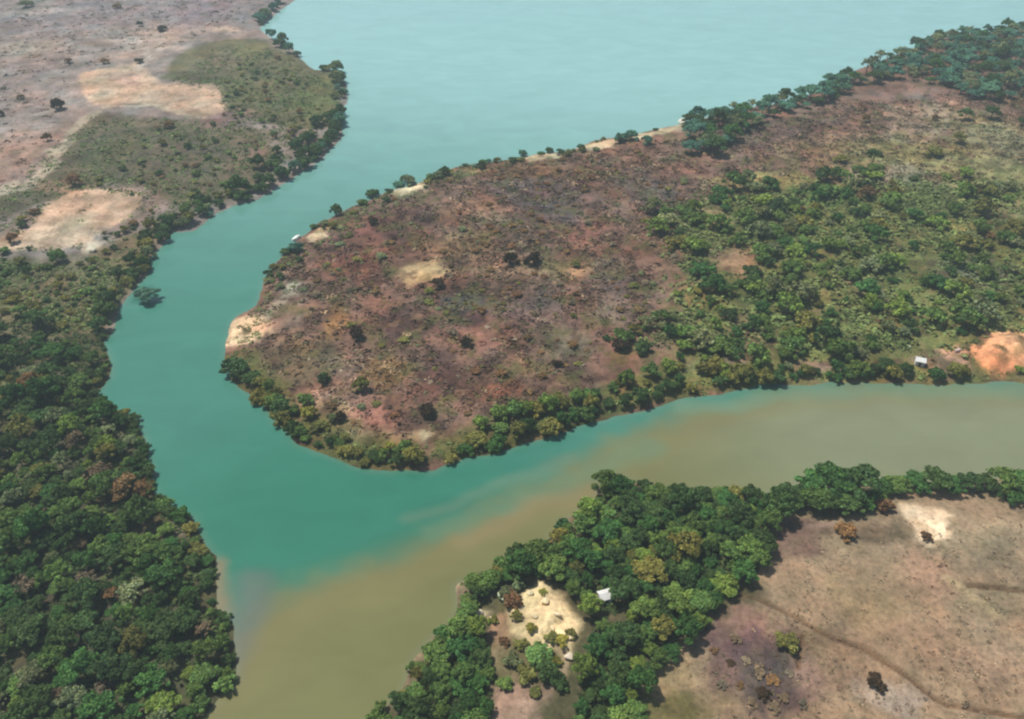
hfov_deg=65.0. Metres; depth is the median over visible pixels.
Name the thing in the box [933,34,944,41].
tree
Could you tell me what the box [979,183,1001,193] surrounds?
scrub tree
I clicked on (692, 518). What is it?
grove tree
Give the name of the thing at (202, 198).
riverside bush
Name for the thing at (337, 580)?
river water
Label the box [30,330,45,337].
broadleaf tree
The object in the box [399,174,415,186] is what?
shore bush
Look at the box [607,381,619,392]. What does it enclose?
riverside bush
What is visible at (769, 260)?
scrub tree
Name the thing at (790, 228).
scrub tree
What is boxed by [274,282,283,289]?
bush
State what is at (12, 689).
broadleaf tree
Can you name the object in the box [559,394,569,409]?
riverside bush
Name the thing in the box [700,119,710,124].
tree
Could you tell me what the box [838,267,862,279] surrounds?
scrub tree
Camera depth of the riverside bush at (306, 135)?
363.95 m
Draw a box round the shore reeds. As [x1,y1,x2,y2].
[230,157,1017,460]
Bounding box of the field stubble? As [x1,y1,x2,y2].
[682,510,1023,718]
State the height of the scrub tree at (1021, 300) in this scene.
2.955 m
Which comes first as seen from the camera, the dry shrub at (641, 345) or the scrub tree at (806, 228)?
the dry shrub at (641, 345)
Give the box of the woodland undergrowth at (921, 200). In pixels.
[626,170,1023,371]
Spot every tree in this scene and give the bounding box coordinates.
[0,321,9,330]
[0,344,14,363]
[0,368,6,378]
[0,374,13,383]
[0,381,17,386]
[0,383,28,405]
[0,398,13,410]
[0,432,17,452]
[0,459,8,466]
[0,473,22,484]
[0,481,18,494]
[0,486,22,504]
[0,507,19,526]
[0,523,13,535]
[0,530,9,552]
[0,553,9,568]
[0,567,10,583]
[0,583,21,604]
[0,604,34,630]
[0,618,4,633]
[0,633,13,652]
[0,679,9,695]
[0,691,7,704]
[1,459,9,467]
[1,700,29,718]
[2,351,32,367]
[2,408,11,418]
[2,595,24,610]
[3,412,34,437]
[4,676,26,697]
[5,554,16,564]
[6,552,37,576]
[6,613,44,648]
[7,695,20,707]
[8,371,19,376]
[8,403,33,418]
[9,305,25,313]
[9,451,30,466]
[10,536,26,547]
[11,573,35,593]
[12,375,21,383]
[12,508,50,538]
[13,507,35,528]
[14,437,37,455]
[14,659,45,688]
[14,683,52,715]
[15,371,44,386]
[17,503,30,511]
[19,363,38,375]
[20,395,43,409]
[20,468,33,480]
[20,477,39,495]
[21,309,48,327]
[22,357,34,364]
[22,546,39,555]
[25,376,59,400]
[25,461,37,466]
[26,411,39,421]
[26,651,41,663]
[27,335,43,348]
[28,433,36,439]
[28,567,42,578]
[28,594,46,607]
[29,463,43,471]
[29,484,42,497]
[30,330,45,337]
[30,463,57,482]
[30,530,56,548]
[30,572,44,588]
[31,349,40,356]
[31,406,58,422]
[31,426,60,450]
[31,447,47,458]
[32,710,51,718]
[33,612,47,627]
[34,361,61,375]
[35,503,49,510]
[37,374,50,393]
[37,644,66,669]
[38,342,65,357]
[39,483,58,497]
[40,494,60,507]
[41,406,67,422]
[41,512,53,528]
[41,617,57,630]
[43,550,60,560]
[43,558,72,581]
[45,448,63,457]
[45,622,79,649]
[46,573,74,593]
[47,505,57,514]
[47,554,64,564]
[48,536,70,552]
[48,687,63,706]
[49,481,77,497]
[50,496,82,520]
[50,604,69,618]
[50,675,63,690]
[50,705,71,718]
[51,355,61,363]
[51,451,66,466]
[51,681,86,708]
[52,528,65,539]
[53,509,90,540]
[56,412,84,434]
[57,613,74,624]
[57,646,100,684]
[59,407,70,419]
[60,338,76,352]
[60,366,74,374]
[60,386,84,405]
[60,576,97,609]
[61,345,82,359]
[63,468,72,477]
[64,429,83,447]
[64,549,78,560]
[65,372,91,387]
[68,477,86,494]
[69,606,98,630]
[71,537,87,549]
[71,547,99,567]
[72,465,87,477]
[73,689,123,718]
[74,399,95,416]
[75,569,95,580]
[78,459,95,468]
[79,350,98,364]
[79,427,90,435]
[79,514,109,533]
[80,412,98,422]
[82,446,94,455]
[82,461,111,479]
[82,490,97,503]
[82,619,125,649]
[83,368,95,378]
[83,505,100,514]
[85,648,132,680]
[87,395,117,419]
[87,533,111,552]
[88,436,99,447]
[88,470,115,494]
[90,427,103,436]
[90,680,110,695]
[94,434,116,448]
[94,443,115,460]
[95,580,112,596]
[97,541,127,569]
[100,421,115,434]
[100,586,118,598]
[104,513,116,525]
[104,601,122,617]
[105,471,139,501]
[105,532,125,545]
[106,522,122,534]
[108,412,127,426]
[109,439,126,454]
[110,575,121,587]
[112,713,129,718]
[113,466,139,488]
[114,602,140,620]
[114,648,127,658]
[114,679,134,697]
[115,509,135,524]
[115,575,147,605]
[117,500,128,513]
[118,532,138,549]
[118,624,146,657]
[119,534,153,565]
[119,565,140,585]
[119,656,149,680]
[120,456,146,471]
[120,457,129,466]
[120,495,156,523]
[120,520,131,532]
[122,435,137,443]
[124,702,144,718]
[126,613,135,627]
[131,477,154,499]
[132,617,148,630]
[132,662,170,699]
[134,553,157,575]
[136,600,161,621]
[138,641,159,656]
[140,593,152,604]
[141,610,180,648]
[142,557,183,590]
[144,688,181,717]
[145,532,162,543]
[146,705,174,718]
[149,541,171,563]
[151,588,167,601]
[157,521,174,533]
[157,641,179,662]
[159,657,178,672]
[161,553,182,567]
[162,536,178,552]
[164,575,188,594]
[169,545,184,555]
[169,604,199,634]
[169,706,196,718]
[176,640,191,654]
[177,585,198,595]
[177,589,200,607]
[178,539,190,549]
[179,665,193,680]
[182,553,199,567]
[185,680,203,698]
[189,635,219,661]
[189,659,220,684]
[194,620,211,634]
[377,713,393,718]
[388,690,408,711]
[402,696,431,718]
[405,680,427,698]
[409,665,423,679]
[414,661,427,668]
[421,671,441,690]
[422,665,432,675]
[424,640,449,667]
[428,635,446,647]
[429,679,451,704]
[431,703,450,718]
[432,661,450,679]
[443,669,458,682]
[444,615,473,639]
[446,634,480,661]
[448,713,463,718]
[449,703,464,715]
[450,661,473,683]
[450,678,470,697]
[456,600,478,617]
[459,592,479,605]
[460,572,485,589]
[461,707,486,718]
[462,692,479,711]
[465,672,489,694]
[466,656,471,663]
[466,687,479,699]
[467,615,491,634]
[470,585,488,598]
[470,645,491,668]
[470,663,482,673]
[475,635,486,648]
[477,569,502,589]
[477,708,490,718]
[479,695,494,715]
[480,667,494,680]
[500,570,513,580]
[504,542,527,563]
[505,547,539,579]
[523,539,549,563]
[531,567,542,577]
[534,538,548,550]
[536,553,566,580]
[548,527,568,543]
[548,542,567,558]
[560,533,577,552]
[560,564,579,581]
[562,523,572,532]
[564,537,591,563]
[565,578,584,594]
[568,560,584,573]
[571,652,598,682]
[572,697,588,715]
[572,713,584,718]
[573,512,597,533]
[575,496,602,516]
[577,592,604,613]
[578,570,592,586]
[580,589,591,598]
[582,533,597,544]
[582,633,611,656]
[584,547,607,570]
[585,652,598,659]
[585,686,600,702]
[589,543,599,550]
[590,518,601,526]
[590,677,605,690]
[590,712,610,718]
[591,469,614,490]
[592,517,619,544]
[592,666,604,679]
[592,705,607,717]
[595,496,606,506]
[595,504,616,520]
[595,617,613,632]
[598,558,617,570]
[599,682,625,706]
[600,576,610,588]
[601,488,614,496]
[602,334,609,340]
[602,543,624,561]
[602,628,613,640]
[602,646,629,667]
[604,539,621,548]
[604,564,625,578]
[604,661,629,686]
[606,620,640,651]
[608,494,621,509]
[608,576,640,599]
[608,700,634,718]
[609,475,629,492]
[610,327,635,341]
[612,517,631,529]
[616,527,630,536]
[617,557,633,569]
[619,488,640,506]
[619,499,648,523]
[619,532,640,549]
[619,574,633,579]
[622,565,636,576]
[623,680,634,689]
[623,687,638,702]
[624,699,648,718]
[625,550,636,559]
[625,609,639,621]
[626,664,658,692]
[627,323,642,334]
[627,653,645,669]
[629,479,636,489]
[629,594,659,617]
[630,525,648,545]
[631,555,667,582]
[632,636,647,651]
[635,491,645,503]
[635,547,654,562]
[636,478,655,490]
[637,314,656,327]
[637,514,658,532]
[638,624,656,641]
[639,579,654,593]
[640,500,667,522]
[640,638,656,653]
[642,197,665,211]
[643,619,654,626]
[644,485,661,500]
[644,660,656,676]
[645,215,669,231]
[646,531,660,546]
[648,646,670,668]
[649,544,657,553]
[651,613,676,640]
[653,536,678,562]
[654,584,665,597]
[655,309,669,319]
[655,493,677,508]
[655,530,667,540]
[655,595,672,611]
[656,609,673,618]
[658,206,673,212]
[658,212,677,224]
[658,321,666,329]
[658,488,671,494]
[659,508,676,521]
[661,519,669,526]
[662,323,678,337]
[662,641,681,662]
[663,559,678,576]
[663,581,695,613]
[664,235,683,248]
[665,521,681,533]
[666,530,702,561]
[667,482,686,492]
[667,485,700,511]
[670,227,685,234]
[670,569,682,579]
[671,289,682,295]
[671,526,688,534]
[672,612,703,644]
[673,204,684,211]
[673,518,685,525]
[674,512,683,520]
[675,324,696,338]
[676,233,688,247]
[676,339,694,349]
[676,351,684,359]
[676,555,695,571]
[677,362,685,368]
[679,571,696,591]
[680,206,691,213]
[681,113,696,120]
[681,139,699,153]
[681,210,704,223]
[681,236,708,251]
[681,510,705,529]
[682,123,698,137]
[684,522,693,531]
[684,609,712,626]
[686,326,715,348]
[687,199,702,209]
[688,106,706,114]
[688,261,716,278]
[690,563,704,574]
[690,588,718,612]
[691,118,701,124]
[692,287,701,294]
[692,504,716,520]
[694,122,707,135]
[695,309,703,316]
[695,486,712,502]
[695,576,714,591]
[696,113,704,118]
[696,133,719,141]
[696,138,712,149]
[696,247,705,253]
[697,273,726,291]
[697,525,709,533]
[698,501,712,507]
[699,354,707,359]
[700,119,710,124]
[700,130,713,135]
[700,540,719,557]
[700,568,716,578]
[701,556,718,568]
[702,295,715,305]
[703,133,727,154]
[703,336,732,354]
[703,517,713,525]
[703,531,723,547]
[705,122,717,130]
[705,213,732,227]
[706,107,716,114]
[706,486,722,501]
[707,194,715,202]
[708,108,730,126]
[708,522,726,540]
[708,590,724,604]
[709,578,720,592]
[710,316,721,328]
[710,499,720,510]
[711,185,734,202]
[713,519,725,532]
[713,566,726,575]
[715,224,733,231]
[715,305,726,310]
[715,505,728,513]
[715,509,725,518]
[715,571,739,596]
[717,105,732,120]
[717,488,737,505]
[718,308,737,320]
[719,540,745,559]
[720,203,730,210]
[720,533,736,550]
[721,170,748,188]
[721,198,731,205]
[721,499,757,526]
[722,122,744,137]
[722,134,733,140]
[722,518,736,526]
[723,283,737,294]
[725,525,748,539]
[727,113,744,123]
[727,234,748,243]
[727,337,745,347]
[727,558,738,570]
[728,101,737,108]
[728,325,742,336]
[729,344,744,359]
[730,109,741,116]
[732,206,758,223]
[732,559,759,582]
[733,279,743,286]
[735,102,752,109]
[737,111,755,120]
[737,532,764,558]
[738,121,749,130]
[739,281,748,288]
[740,553,759,568]
[741,483,762,500]
[742,265,762,275]
[743,169,756,181]
[743,321,760,330]
[744,181,764,190]
[744,279,769,293]
[745,220,773,237]
[745,274,760,281]
[745,527,760,538]
[746,314,761,322]
[747,99,755,105]
[747,341,772,365]
[747,496,760,505]
[747,519,760,528]
[748,548,771,566]
[750,193,773,204]
[750,504,757,511]
[751,242,775,261]
[752,114,764,127]
[753,111,764,117]
[753,363,763,370]
[754,300,770,312]
[754,528,778,551]
[755,101,772,112]
[755,205,773,216]
[755,508,782,530]
[756,289,773,300]
[757,312,770,324]
[757,499,770,507]
[760,276,786,293]
[761,175,780,189]
[761,486,796,517]
[762,93,778,110]
[762,332,776,339]
[763,325,774,332]
[764,240,777,243]
[764,257,775,265]
[766,228,788,239]
[766,241,783,252]
[767,198,789,213]
[768,222,783,229]
[769,108,781,116]
[771,482,799,502]
[772,209,787,221]
[773,100,786,108]
[775,291,804,313]
[776,93,788,105]
[776,218,798,225]
[776,236,793,246]
[777,345,798,359]
[777,364,786,370]
[778,88,795,99]
[778,329,798,338]
[779,335,805,354]
[780,101,795,110]
[781,224,797,233]
[781,258,803,272]
[781,272,798,281]
[783,313,792,318]
[784,243,806,257]
[784,361,793,369]
[785,281,818,299]
[786,97,796,103]
[789,196,800,204]
[789,204,802,211]
[791,188,806,194]
[791,327,805,335]
[793,94,802,105]
[793,214,814,224]
[794,85,805,93]
[794,224,813,233]
[794,257,806,262]
[794,309,823,328]
[794,468,824,488]
[795,482,813,499]
[795,495,804,508]
[798,234,810,242]
[799,92,807,100]
[799,182,809,189]
[800,84,819,99]
[800,485,841,509]
[801,101,811,107]
[802,242,821,255]
[804,207,821,217]
[804,262,812,266]
[807,332,819,342]
[809,183,820,190]
[810,201,823,210]
[811,96,823,104]
[811,189,827,198]
[812,264,821,270]
[813,86,834,99]
[813,322,843,341]
[814,300,823,306]
[814,461,858,498]
[815,165,834,181]
[818,80,832,96]
[818,183,838,195]
[818,262,827,267]
[818,270,829,274]
[820,316,830,324]
[821,236,840,250]
[821,308,838,315]
[822,73,838,80]
[823,281,834,287]
[824,219,834,224]
[824,259,833,266]
[825,337,856,360]
[828,80,836,87]
[828,89,839,98]
[830,166,841,178]
[831,212,845,220]
[832,154,850,161]
[833,489,865,514]
[834,265,842,272]
[835,168,853,179]
[836,82,851,93]
[836,261,845,266]
[838,74,851,81]
[838,186,853,196]
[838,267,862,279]
[839,66,852,74]
[839,239,849,247]
[841,235,855,244]
[841,296,852,302]
[843,177,862,190]
[843,463,882,500]
[845,226,855,232]
[846,340,860,352]
[846,359,870,372]
[847,196,860,204]
[848,71,864,83]
[848,208,863,214]
[850,243,871,257]
[851,165,859,171]
[853,179,876,188]
[853,278,881,293]
[853,489,877,509]
[855,347,869,356]
[856,184,879,198]
[857,254,883,271]
[859,166,866,171]
[859,202,872,212]
[859,219,872,225]
[861,58,875,73]
[862,292,883,307]
[863,222,890,241]
[863,340,881,349]
[865,70,884,82]
[865,171,884,177]
[866,148,883,163]
[866,334,876,340]
[867,162,884,173]
[868,217,888,226]
[870,55,878,67]
[870,209,887,218]
[871,301,882,310]
[872,245,883,249]
[872,254,894,269]
[873,63,884,69]
[875,49,887,61]
[875,492,888,499]
[876,291,886,297]
[878,64,890,75]
[878,357,896,364]
[879,196,895,208]
[879,477,894,493]
[880,319,896,330]
[884,70,894,79]
[884,191,901,201]
[884,297,911,316]
[884,475,912,492]
[885,58,903,66]
[886,65,905,78]
[886,276,897,282]
[887,186,903,192]
[888,179,896,186]
[888,203,901,209]
[890,252,908,265]
[893,245,906,249]
[894,46,908,55]
[897,289,910,296]
[898,326,911,335]
[900,318,919,332]
[902,51,917,56]
[902,56,915,69]
[904,295,913,300]
[904,469,932,493]
[905,62,920,70]
[905,64,918,75]
[907,207,924,218]
[908,175,920,179]
[908,240,919,249]
[909,70,920,79]
[910,36,927,48]
[914,42,923,48]
[914,50,925,55]
[915,58,929,71]
[918,274,928,281]
[918,306,947,322]
[920,64,930,77]
[920,278,930,285]
[922,465,954,489]
[924,76,935,83]
[925,145,943,155]
[925,214,951,231]
[925,272,949,287]
[928,58,944,72]
[931,67,945,74]
[932,41,944,53]
[932,53,941,57]
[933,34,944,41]
[933,299,943,303]
[935,75,946,83]
[935,212,947,218]
[936,42,951,52]
[938,240,957,251]
[939,252,950,260]
[939,475,967,493]
[941,51,963,65]
[942,73,951,85]
[942,173,951,177]
[944,68,956,73]
[944,278,972,299]
[945,29,960,41]
[945,265,957,275]
[947,202,964,212]
[948,63,965,71]
[948,75,960,87]
[948,234,979,248]
[948,302,988,326]
[949,40,960,47]
[949,249,968,263]
[950,33,962,40]
[952,47,965,53]
[953,131,967,141]
[954,72,963,77]
[954,82,969,93]
[956,327,967,334]
[957,25,967,31]
[957,107,974,119]
[957,471,983,490]
[958,181,977,197]
[958,276,974,285]
[959,166,973,176]
[961,77,971,84]
[962,34,972,41]
[963,53,979,63]
[963,71,980,77]
[963,229,978,236]
[964,264,979,270]
[967,28,979,34]
[967,78,981,94]
[967,88,980,97]
[968,297,1003,321]
[969,45,985,53]
[972,196,997,213]
[973,177,995,188]
[973,217,992,234]
[973,235,983,243]
[974,35,984,44]
[974,60,993,76]
[975,472,1000,490]
[976,41,989,45]
[976,77,988,85]
[976,86,988,97]
[977,30,988,35]
[977,252,989,261]
[978,50,987,59]
[978,230,995,237]
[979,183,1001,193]
[979,264,999,278]
[980,238,995,247]
[981,53,988,58]
[982,43,991,49]
[982,290,996,299]
[983,24,992,29]
[983,79,1002,97]
[984,34,997,43]
[985,72,1000,78]
[985,105,1001,117]
[986,56,1000,61]
[986,74,1000,81]
[986,466,1023,493]
[987,47,998,53]
[987,281,998,287]
[990,44,1001,55]
[991,179,1006,190]
[993,29,1006,41]
[993,44,1011,58]
[993,90,1005,101]
[994,292,1008,301]
[996,63,1012,71]
[996,228,1016,241]
[997,28,1013,37]
[997,485,1023,505]
[1000,265,1010,271]
[1001,17,1014,26]
[1001,195,1016,200]
[1002,219,1023,234]
[1003,179,1019,189]
[1004,71,1019,88]
[1004,90,1018,97]
[1005,235,1023,246]
[1006,23,1019,29]
[1007,263,1021,271]
[1009,48,1023,58]
[1010,59,1021,67]
[1012,29,1021,36]
[1013,284,1023,295]
[1014,365,1023,371]
[1014,469,1023,491]
[1016,298,1023,304]
[1017,53,1023,68]
[1017,75,1023,95]
[1018,117,1023,125]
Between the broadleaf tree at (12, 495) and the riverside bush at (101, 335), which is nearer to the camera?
the broadleaf tree at (12, 495)
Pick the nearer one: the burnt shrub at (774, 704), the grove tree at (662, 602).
the burnt shrub at (774, 704)
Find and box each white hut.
[596,588,612,603]
[915,356,926,366]
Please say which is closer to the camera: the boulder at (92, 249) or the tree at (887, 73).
the boulder at (92, 249)
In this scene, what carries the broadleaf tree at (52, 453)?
on the ground at (124, 86)
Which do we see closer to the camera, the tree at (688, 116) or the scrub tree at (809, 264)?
the scrub tree at (809, 264)
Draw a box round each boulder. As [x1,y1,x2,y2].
[88,247,96,251]
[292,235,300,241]
[476,609,482,615]
[531,612,538,618]
[541,597,548,604]
[564,652,572,659]
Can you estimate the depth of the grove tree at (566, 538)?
183.14 m
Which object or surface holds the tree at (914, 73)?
on the ground at (124, 86)
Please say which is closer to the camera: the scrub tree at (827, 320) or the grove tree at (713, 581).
the grove tree at (713, 581)
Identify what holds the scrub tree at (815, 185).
on the ground at (124, 86)
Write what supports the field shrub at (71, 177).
on the ground at (124, 86)
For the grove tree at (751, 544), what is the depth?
180.47 m
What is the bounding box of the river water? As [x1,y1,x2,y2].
[97,0,1023,718]
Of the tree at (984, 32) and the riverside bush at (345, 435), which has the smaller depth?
the riverside bush at (345, 435)
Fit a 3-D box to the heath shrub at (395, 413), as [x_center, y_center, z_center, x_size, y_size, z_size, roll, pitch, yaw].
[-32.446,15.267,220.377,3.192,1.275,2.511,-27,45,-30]
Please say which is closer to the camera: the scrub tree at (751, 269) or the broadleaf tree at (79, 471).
the broadleaf tree at (79, 471)
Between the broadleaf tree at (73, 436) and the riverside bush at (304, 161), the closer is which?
the broadleaf tree at (73, 436)
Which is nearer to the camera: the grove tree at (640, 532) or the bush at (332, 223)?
the grove tree at (640, 532)
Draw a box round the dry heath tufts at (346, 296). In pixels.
[246,86,1023,443]
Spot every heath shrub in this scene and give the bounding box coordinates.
[292,264,302,268]
[299,287,307,291]
[310,290,322,296]
[313,277,320,281]
[324,401,335,410]
[335,225,343,229]
[335,241,346,245]
[345,231,353,237]
[346,321,356,326]
[352,256,362,260]
[356,350,363,355]
[356,402,365,410]
[371,400,381,406]
[372,288,380,293]
[376,252,387,258]
[389,411,399,417]
[397,336,409,341]
[422,298,433,305]
[424,286,434,293]
[438,248,447,253]
[447,328,458,334]
[457,226,466,230]
[470,366,480,373]
[471,248,480,252]
[476,307,486,313]
[480,241,489,246]
[486,266,494,270]
[496,368,506,376]
[507,243,516,248]
[512,291,522,296]
[516,242,526,247]
[522,334,532,340]
[530,311,538,315]
[535,216,543,221]
[538,372,547,379]
[567,340,577,347]
[569,259,580,266]
[615,306,623,311]
[628,282,639,287]
[634,306,645,311]
[641,279,648,284]
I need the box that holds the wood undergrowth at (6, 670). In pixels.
[0,314,774,718]
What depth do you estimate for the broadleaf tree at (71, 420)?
211.12 m
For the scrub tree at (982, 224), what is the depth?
293.75 m
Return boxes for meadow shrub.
[0,246,10,253]
[16,215,26,221]
[16,221,26,226]
[93,175,102,180]
[117,164,127,169]
[120,225,129,231]
[127,220,137,224]
[154,169,163,174]
[157,138,166,144]
[191,171,200,175]
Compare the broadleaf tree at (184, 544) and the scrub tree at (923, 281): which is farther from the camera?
the scrub tree at (923, 281)
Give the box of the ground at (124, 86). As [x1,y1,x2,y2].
[0,0,1023,718]
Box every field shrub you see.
[5,233,17,243]
[16,94,24,98]
[18,0,34,6]
[20,265,30,272]
[27,208,39,213]
[40,132,51,139]
[46,248,67,261]
[50,98,64,107]
[65,172,82,184]
[99,58,108,62]
[111,3,121,7]
[134,58,143,62]
[157,25,166,31]
[163,120,174,127]
[862,113,870,120]
[932,114,939,118]
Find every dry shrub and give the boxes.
[297,393,314,404]
[317,372,331,383]
[326,413,335,421]
[335,410,346,422]
[349,326,363,338]
[350,376,369,390]
[368,217,377,225]
[420,402,434,415]
[431,278,444,289]
[460,336,473,345]
[503,252,519,263]
[522,252,539,262]
[551,360,563,365]
[612,337,630,348]
[635,339,652,354]
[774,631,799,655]
[834,521,856,542]
[866,671,887,692]
[872,498,896,510]
[920,530,933,540]
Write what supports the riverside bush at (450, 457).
on the ground at (124, 86)
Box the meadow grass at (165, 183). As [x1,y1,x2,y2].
[0,46,335,255]
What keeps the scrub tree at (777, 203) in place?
on the ground at (124, 86)
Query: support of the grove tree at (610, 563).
on the ground at (124, 86)
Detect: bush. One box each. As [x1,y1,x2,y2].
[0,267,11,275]
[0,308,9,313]
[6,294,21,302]
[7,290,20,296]
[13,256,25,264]
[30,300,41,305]
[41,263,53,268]
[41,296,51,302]
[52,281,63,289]
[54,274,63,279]
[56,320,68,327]
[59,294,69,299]
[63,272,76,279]
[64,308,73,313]
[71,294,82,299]
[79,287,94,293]
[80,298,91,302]
[85,389,100,395]
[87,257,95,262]
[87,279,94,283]
[87,316,111,331]
[89,299,117,315]
[90,291,100,302]
[91,378,102,383]
[95,362,109,369]
[95,367,106,376]
[96,289,115,301]
[96,332,108,338]
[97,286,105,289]
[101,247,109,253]
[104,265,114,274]
[106,406,117,417]
[108,286,117,293]
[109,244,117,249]
[111,267,126,278]
[111,408,130,421]
[119,276,135,287]
[122,252,134,263]
[124,412,141,421]
[125,419,138,431]
[126,267,141,279]
[126,427,140,435]
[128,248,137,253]
[131,438,144,446]
[133,253,149,259]
[133,286,160,301]
[133,449,148,461]
[134,256,150,265]
[134,463,154,477]
[136,233,148,240]
[136,237,153,247]
[137,442,151,452]
[138,228,151,237]
[138,262,150,272]
[139,245,156,256]
[142,218,156,227]
[149,493,166,501]
[153,230,170,240]
[154,496,174,511]
[156,214,169,220]
[158,223,171,230]
[161,503,176,517]
[162,217,174,224]
[167,212,176,218]
[168,505,190,523]
[172,218,183,226]
[178,215,190,224]
[179,205,190,212]
[182,521,200,535]
[183,211,197,220]
[186,543,209,555]
[187,541,198,549]
[189,535,201,542]
[189,688,211,713]
[191,199,202,205]
[192,194,206,202]
[194,206,208,213]
[198,552,214,567]
[198,566,217,579]
[198,577,214,591]
[202,203,211,208]
[205,606,211,614]
[206,598,216,604]
[211,191,222,197]
[211,608,220,616]
[211,673,236,693]
[212,199,223,206]
[212,632,230,650]
[214,610,232,624]
[218,355,248,378]
[218,621,225,631]
[219,666,235,677]
[221,652,236,666]
[223,175,248,189]
[223,620,230,629]
[224,188,232,195]
[229,189,245,199]
[238,371,248,378]
[240,194,253,199]
[241,369,261,383]
[242,184,253,191]
[248,153,265,167]
[248,387,266,405]
[251,375,266,389]
[252,12,265,19]
[252,172,264,179]
[256,15,266,19]
[256,182,269,190]
[258,392,271,405]
[259,7,268,14]
[260,173,276,185]
[262,379,274,389]
[262,393,280,405]
[263,269,272,275]
[263,276,271,284]
[264,159,281,167]
[265,29,276,36]
[268,2,276,9]
[268,263,277,268]
[269,387,282,394]
[269,395,290,412]
[269,409,290,426]
[271,145,281,151]
[272,38,286,46]
[274,166,291,176]
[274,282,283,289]
[275,272,284,279]
[277,32,288,40]
[279,248,293,253]
[282,416,294,426]
[282,419,303,432]
[283,42,293,51]
[287,137,298,142]
[287,241,303,250]
[287,403,298,414]
[288,160,303,169]
[289,140,301,151]
[289,425,308,436]
[292,51,301,54]
[294,152,307,157]
[295,256,303,260]
[296,156,313,167]
[297,145,312,153]
[298,130,315,143]
[300,405,318,417]
[300,434,311,441]
[308,114,327,125]
[308,149,320,156]
[308,419,329,431]
[310,143,322,150]
[313,440,323,446]
[316,136,331,143]
[316,140,327,149]
[318,219,328,225]
[319,64,327,71]
[322,111,333,119]
[323,63,331,71]
[323,132,333,136]
[324,129,338,136]
[324,436,332,444]
[328,70,343,77]
[328,108,339,112]
[328,118,340,125]
[328,124,341,131]
[328,221,338,227]
[329,203,341,214]
[330,92,339,96]
[331,60,343,68]
[331,73,346,82]
[331,114,345,124]
[331,434,338,440]
[332,111,345,117]
[333,438,344,446]
[334,103,346,112]
[334,445,342,453]
[336,78,344,82]
[337,88,345,95]
[338,443,352,456]
[340,432,351,440]
[350,445,362,456]
[358,199,367,205]
[359,457,370,465]
[365,189,378,195]
[365,700,386,718]
[368,449,378,459]
[373,456,381,462]
[377,447,389,460]
[381,196,389,202]
[384,441,395,449]
[387,452,404,464]
[392,180,403,186]
[392,445,404,452]
[398,439,412,447]
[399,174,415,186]
[402,446,424,463]
[405,661,414,669]
[425,173,434,179]
[432,170,443,177]
[433,625,454,639]
[438,166,449,174]
[444,453,457,463]
[449,444,462,453]
[454,443,474,456]
[462,431,487,448]
[472,415,489,429]
[477,161,485,167]
[484,440,495,451]
[487,614,499,622]
[490,404,508,420]
[490,422,507,433]
[490,433,507,451]
[491,565,509,572]
[492,556,511,571]
[493,157,502,162]
[495,676,513,689]
[498,585,512,599]
[498,636,510,648]
[501,649,523,666]
[502,589,523,609]
[506,399,526,415]
[508,157,516,161]
[509,609,522,620]
[510,420,526,438]
[512,578,525,590]
[512,638,529,650]
[517,664,536,684]
[518,149,527,155]
[520,399,534,411]
[520,417,537,431]
[525,622,537,633]
[525,641,553,666]
[529,685,541,697]
[530,400,545,417]
[535,657,562,683]
[537,392,558,410]
[538,587,547,594]
[539,417,563,435]
[543,630,560,643]
[545,147,553,152]
[550,674,568,691]
[552,391,564,405]
[552,655,563,664]
[553,518,572,528]
[555,634,568,648]
[556,411,572,425]
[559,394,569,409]
[564,628,576,639]
[568,407,580,420]
[569,388,584,401]
[576,406,594,421]
[583,388,597,399]
[583,393,599,406]
[589,388,600,397]
[590,406,598,412]
[602,397,615,406]
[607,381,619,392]
[614,132,625,141]
[614,377,621,385]
[617,368,634,384]
[618,393,632,404]
[623,130,638,140]
[632,387,649,401]
[640,361,661,376]
[641,135,652,144]
[642,378,650,385]
[651,390,663,399]
[653,385,664,393]
[654,481,667,495]
[659,377,676,390]
[660,357,678,373]
[669,380,680,389]
[674,373,685,382]
[686,382,698,391]
[694,361,709,372]
[704,359,722,375]
[708,354,724,363]
[710,374,728,384]
[718,362,729,378]
[725,371,740,382]
[728,364,734,371]
[728,484,745,500]
[733,362,753,382]
[741,372,756,384]
[753,366,774,383]
[771,368,786,383]
[788,373,798,380]
[795,369,804,375]
[798,363,815,374]
[813,367,820,373]
[825,371,833,377]
[830,359,846,371]
[832,372,843,382]
[842,368,860,378]
[860,368,875,376]
[870,363,880,372]
[877,360,893,371]
[884,365,903,378]
[899,362,914,374]
[927,366,946,380]
[946,361,965,377]
[960,363,970,375]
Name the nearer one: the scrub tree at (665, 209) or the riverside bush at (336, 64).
the scrub tree at (665, 209)
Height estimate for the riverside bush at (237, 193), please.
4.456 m
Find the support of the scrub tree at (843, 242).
on the ground at (124, 86)
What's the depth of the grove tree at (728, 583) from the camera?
173.63 m
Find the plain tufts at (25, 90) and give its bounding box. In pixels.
[0,0,258,181]
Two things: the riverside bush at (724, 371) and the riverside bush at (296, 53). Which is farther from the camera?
the riverside bush at (296, 53)
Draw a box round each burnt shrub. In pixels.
[709,647,718,653]
[715,679,727,689]
[725,658,735,665]
[729,633,741,643]
[735,680,744,689]
[741,655,750,665]
[748,696,758,709]
[755,662,765,679]
[755,685,771,701]
[766,673,779,685]
[767,700,780,715]
[776,691,788,702]
[784,668,793,677]
[798,698,806,709]

